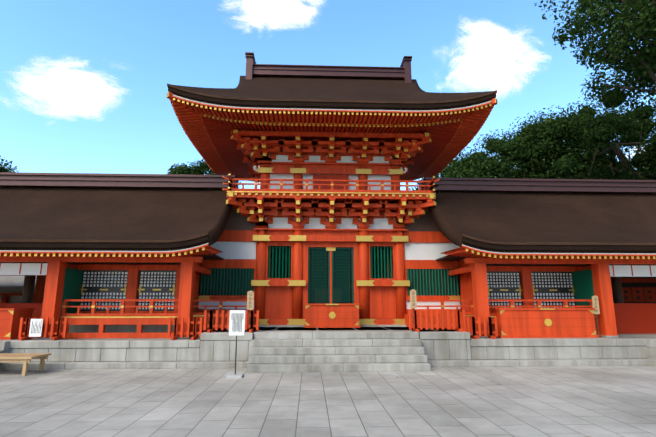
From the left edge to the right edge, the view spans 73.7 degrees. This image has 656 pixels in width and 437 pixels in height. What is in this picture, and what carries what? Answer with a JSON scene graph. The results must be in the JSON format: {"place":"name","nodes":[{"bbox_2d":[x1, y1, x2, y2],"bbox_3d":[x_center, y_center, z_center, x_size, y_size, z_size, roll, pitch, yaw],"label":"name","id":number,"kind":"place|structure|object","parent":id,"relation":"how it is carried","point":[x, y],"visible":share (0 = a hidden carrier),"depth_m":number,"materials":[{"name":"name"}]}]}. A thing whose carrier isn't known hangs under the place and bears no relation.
{"place":"outdoors","nodes":[
{"label":"outdoors","id":0,"kind":"place"},
{"bbox_2d":[0,56,130,124],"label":"cloud","id":1,"kind":"structure","parent":0,"point":[60,88],"depth_m":416.32,"materials":[{"name":"white"}]},
{"bbox_2d":[0,172,237,188],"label":"roof ridge","id":2,"kind":"structure","parent":0,"point":[99,180],"depth_m":14.65,"materials":[{"name":"brown metal"}]},
{"bbox_2d":[217,0,325,37],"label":"cloud","id":3,"kind":"structure","parent":0,"point":[274,14],"depth_m":419.23,"materials":[{"name":"white"}]},
{"bbox_2d":[0,366,655,436],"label":"paved plaza","id":4,"kind":"structure","parent":0,"point":[572,401],"depth_m":6.94,"materials":[{"name":"stone"}]},
{"bbox_2d":[0,353,50,375],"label":"wooden bench","id":5,"kind":"object","parent":4,"relation":"on","point":[25,359],"visible":1,"depth_m":9.62,"materials":[{"name":"brown wood"}]},
{"bbox_2d":[226,310,245,377],"bbox_3d":[-1.986,2.699,9.481,0.350,1.401,0.320,0,-11,-2],"label":"sign stand","id":6,"kind":"object","parent":4,"relation":"on","point":[236,323],"visible":1,"depth_m":9.53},
{"bbox_2d":[0,0,655,189],"label":"sky","id":7,"kind":"structure","parent":0,"point":[190,43],"materials":[{"name":"blue"}]},
{"bbox_2d":[245,52,411,82],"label":"roof ridge","id":8,"kind":"structure","parent":0,"point":[401,72],"depth_m":17.34,"materials":[{"name":"brown wood"}]},
{"bbox_2d":[431,15,551,103],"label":"cloud","id":9,"kind":"structure","parent":0,"point":[489,56],"depth_m":422.30,"materials":[{"name":"white"}]},
{"bbox_2d":[420,177,655,193],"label":"roof ridge","id":10,"kind":"structure","parent":0,"point":[544,185],"depth_m":15.27,"materials":[{"name":"brown metal"}]},
{"bbox_2d":[625,145,649,164],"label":"cloud","id":11,"kind":"structure","parent":0,"point":[633,154],"depth_m":424.33,"materials":[{"name":"white"}]},
{"label":"inner court ground","id":12,"kind":"structure","parent":0,"visible":0},
{"bbox_2d":[0,276,655,333],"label":"shrine halls","id":13,"kind":"object","parent":12,"relation":"on","point":[635,318],"visible":0.1,"depth_m":13.44,"materials":[{"name":"vermilion-painted wood"},{"name":"bark thatch"},{"name":"white plaster"}]},
{"label":"ground","id":14,"kind":"structure","parent":0,"visible":0},
{"bbox_2d":[0,156,18,172],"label":"tree","id":15,"kind":"object","parent":14,"relation":"on","point":[4,168],"visible":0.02,"depth_m":40.73,"materials":[{"name":"green plant"}]},
{"bbox_2d":[167,159,240,187],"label":"tree","id":16,"kind":"object","parent":14,"relation":"on","point":[202,168],"visible":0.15,"depth_m":40.32,"materials":[{"name":"green plant"}]},
{"bbox_2d":[0,325,655,371],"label":"stone platform","id":17,"kind":"structure","parent":14,"relation":"on","point":[301,348],"depth_m":10.89,"materials":[{"name":"stone"}]},
{"bbox_2d":[0,308,34,339],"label":"offering box","id":18,"kind":"object","parent":17,"relation":"on","point":[9,322],"visible":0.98,"depth_m":11.30,"materials":[{"name":"paint"}]},
{"bbox_2d":[18,317,67,339],"bbox_3d":[-7.280,2.812,11.171,1.160,0.550,0.440,0,-11,-2],"label":"picket fence","id":19,"kind":"object","parent":17,"relation":"on","point":[51,333],"visible":0.94,"depth_m":11.17,"materials":[{"name":"paint"}]},
{"bbox_2d":[29,319,42,336],"bbox_3d":[-7.407,2.771,11.091,0.300,0.440,0.012,0,-11,-2],"label":"paper notice","id":20,"kind":"object","parent":19,"relation":"attached to","point":[35,330],"visible":1,"depth_m":11.09,"materials":[{"name":"white paper"}]},
{"bbox_2d":[0,201,257,338],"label":"corridor","id":21,"kind":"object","parent":17,"relation":"on","point":[116,297],"visible":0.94,"depth_m":12.66,"materials":[{"name":"orange wood"}]},
{"bbox_2d":[0,232,221,256],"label":"roof eaves","id":22,"kind":"object","parent":21,"relation":"attached to","point":[196,245],"visible":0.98,"depth_m":11.19,"materials":[{"name":"brown wood"}]},
{"bbox_2d":[0,187,232,245],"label":"roof","id":23,"kind":"structure","parent":21,"relation":"on","point":[96,213],"depth_m":13.42,"materials":[{"name":"brown wood"}]},
{"bbox_2d":[167,317,202,339],"bbox_3d":[-3.682,2.831,11.270,0.860,0.550,0.440,0,-11,-2],"label":"picket fence","id":24,"kind":"object","parent":17,"relation":"on","point":[182,322],"visible":0.96,"depth_m":11.26,"materials":[{"name":"paint"}]},
{"bbox_2d":[203,310,258,332],"bbox_3d":[-2.508,2.663,11.352,1.410,0.550,0.440,0,-11,-2],"label":"picket fence","id":25,"kind":"object","parent":17,"relation":"on","point":[211,315],"visible":0.9,"depth_m":11.34,"materials":[{"name":"paint"}]},
{"bbox_2d":[247,290,253,331],"bbox_3d":[-2.059,2.443,11.566,0.200,1.065,0.100,0,-11,-2],"label":"name plate","id":26,"kind":"object","parent":17,"relation":"on","point":[250,298],"visible":0.98,"depth_m":11.58,"materials":[{"name":"brown wood"}]},
{"bbox_2d":[222,130,439,324],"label":"gate tower","id":27,"kind":"structure","parent":17,"relation":"on","point":[333,214],"depth_m":14.62,"materials":[{"name":"paint"}]},
{"bbox_2d":[170,76,492,140],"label":"roof","id":28,"kind":"structure","parent":27,"relation":"on","point":[326,88],"depth_m":15.37,"materials":[{"name":"brown wood"}]},
{"bbox_2d":[166,83,497,182],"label":"roof eaves","id":29,"kind":"object","parent":27,"relation":"attached to","point":[209,124],"visible":0.83,"depth_m":13.68,"materials":[{"name":"red wood"}]},
{"bbox_2d":[304,303,360,327],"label":"offering box","id":30,"kind":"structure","parent":17,"relation":"on","point":[335,315],"depth_m":13.39,"materials":[{"name":"paint"}]},
{"bbox_2d":[410,289,416,330],"bbox_3d":[2.297,2.458,11.748,0.200,1.105,0.100,0,-11,-2],"label":"wooden sign","id":31,"kind":"object","parent":17,"relation":"on","point":[413,302],"visible":0.96,"depth_m":11.77,"materials":[{"name":"brown wood"}]},
{"bbox_2d":[408,310,465,331],"bbox_3d":[2.888,2.706,11.572,1.510,0.550,0.440,0,-11,-2],"label":"picket fence","id":32,"kind":"object","parent":17,"relation":"on","point":[437,325],"visible":1,"depth_m":11.57,"materials":[{"name":"paint"}]},
{"bbox_2d":[466,317,497,338],"bbox_3d":[4.087,2.892,11.587,0.810,0.550,0.440,0,-11,-2],"label":"picket fence","id":33,"kind":"object","parent":17,"relation":"on","point":[479,332],"visible":0.92,"depth_m":11.58,"materials":[{"name":"paint"}]},
{"bbox_2d":[404,207,655,337],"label":"corridor","id":34,"kind":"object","parent":17,"relation":"on","point":[475,287],"visible":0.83,"depth_m":13.26,"materials":[{"name":"orange wood"}]},
{"bbox_2d":[428,191,655,246],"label":"roof","id":35,"kind":"structure","parent":34,"relation":"on","point":[561,217],"depth_m":13.98,"materials":[{"name":"brown wood"}]},
{"bbox_2d":[442,234,655,258],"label":"roof eaves","id":36,"kind":"object","parent":34,"relation":"attached to","point":[474,247],"visible":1,"depth_m":11.68,"materials":[{"name":"brown wood"}]},
{"bbox_2d":[489,308,598,337],"bbox_3d":[5.937,2.897,12.226,2.680,0.785,0.880,0,-11,-2],"label":"offering box","id":37,"kind":"object","parent":17,"relation":"on","point":[545,322],"visible":0.98,"depth_m":11.83,"materials":[{"name":"paint"}]},
{"bbox_2d":[592,295,601,337],"bbox_3d":[7.351,2.674,11.972,0.200,1.125,0.100,0,-11,-2],"label":"wooden sign","id":38,"kind":"object","parent":17,"relation":"on","point":[595,302],"visible":0.98,"depth_m":11.99,"materials":[{"name":"brown wood"}]},
{"bbox_2d":[409,154,505,189],"bbox_3d":[11.820,1.592,36.864,9.497,14.024,9.681,0,-11,-2],"label":"tree","id":39,"kind":"object","parent":14,"relation":"on","point":[459,170],"visible":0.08,"depth_m":36.40,"materials":[{"name":"green plant"}]},
{"bbox_2d":[436,129,580,178],"bbox_3d":[16.268,0.391,41.700,13.304,18.236,13.095,0,-11,-2],"label":"tree","id":40,"kind":"object","parent":14,"relation":"on","point":[509,150],"visible":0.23,"depth_m":38.88,"materials":[{"name":"green plant"}]},
{"bbox_2d":[490,130,616,178],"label":"tree","id":41,"kind":"object","parent":14,"relation":"on","point":[585,150],"depth_m":45.90,"materials":[{"name":"green plant"}]},
{"bbox_2d":[496,103,651,179],"bbox_3d":[22.613,-0.527,41.209,14.165,19.842,14.612,0,-11,-2],"label":"tree","id":42,"kind":"object","parent":14,"relation":"on","point":[545,134],"visible":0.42,"depth_m":38.28,"materials":[{"name":"green plant"}]},
{"bbox_2d":[534,0,655,113],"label":"tall tree","id":43,"kind":"object","parent":14,"relation":"on","point":[638,64],"visible":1,"depth_m":26.39,"materials":[{"name":"green plant"}]},
{"bbox_2d":[546,77,655,179],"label":"tree","id":44,"kind":"object","parent":14,"relation":"on","point":[641,123],"visible":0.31,"depth_m":42.27,"materials":[{"name":"green plant"}]},
{"bbox_2d":[624,104,655,179],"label":"tree","id":45,"kind":"object","parent":14,"relation":"on","point":[651,148],"visible":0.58,"depth_m":40.63,"materials":[{"name":"green plant"}]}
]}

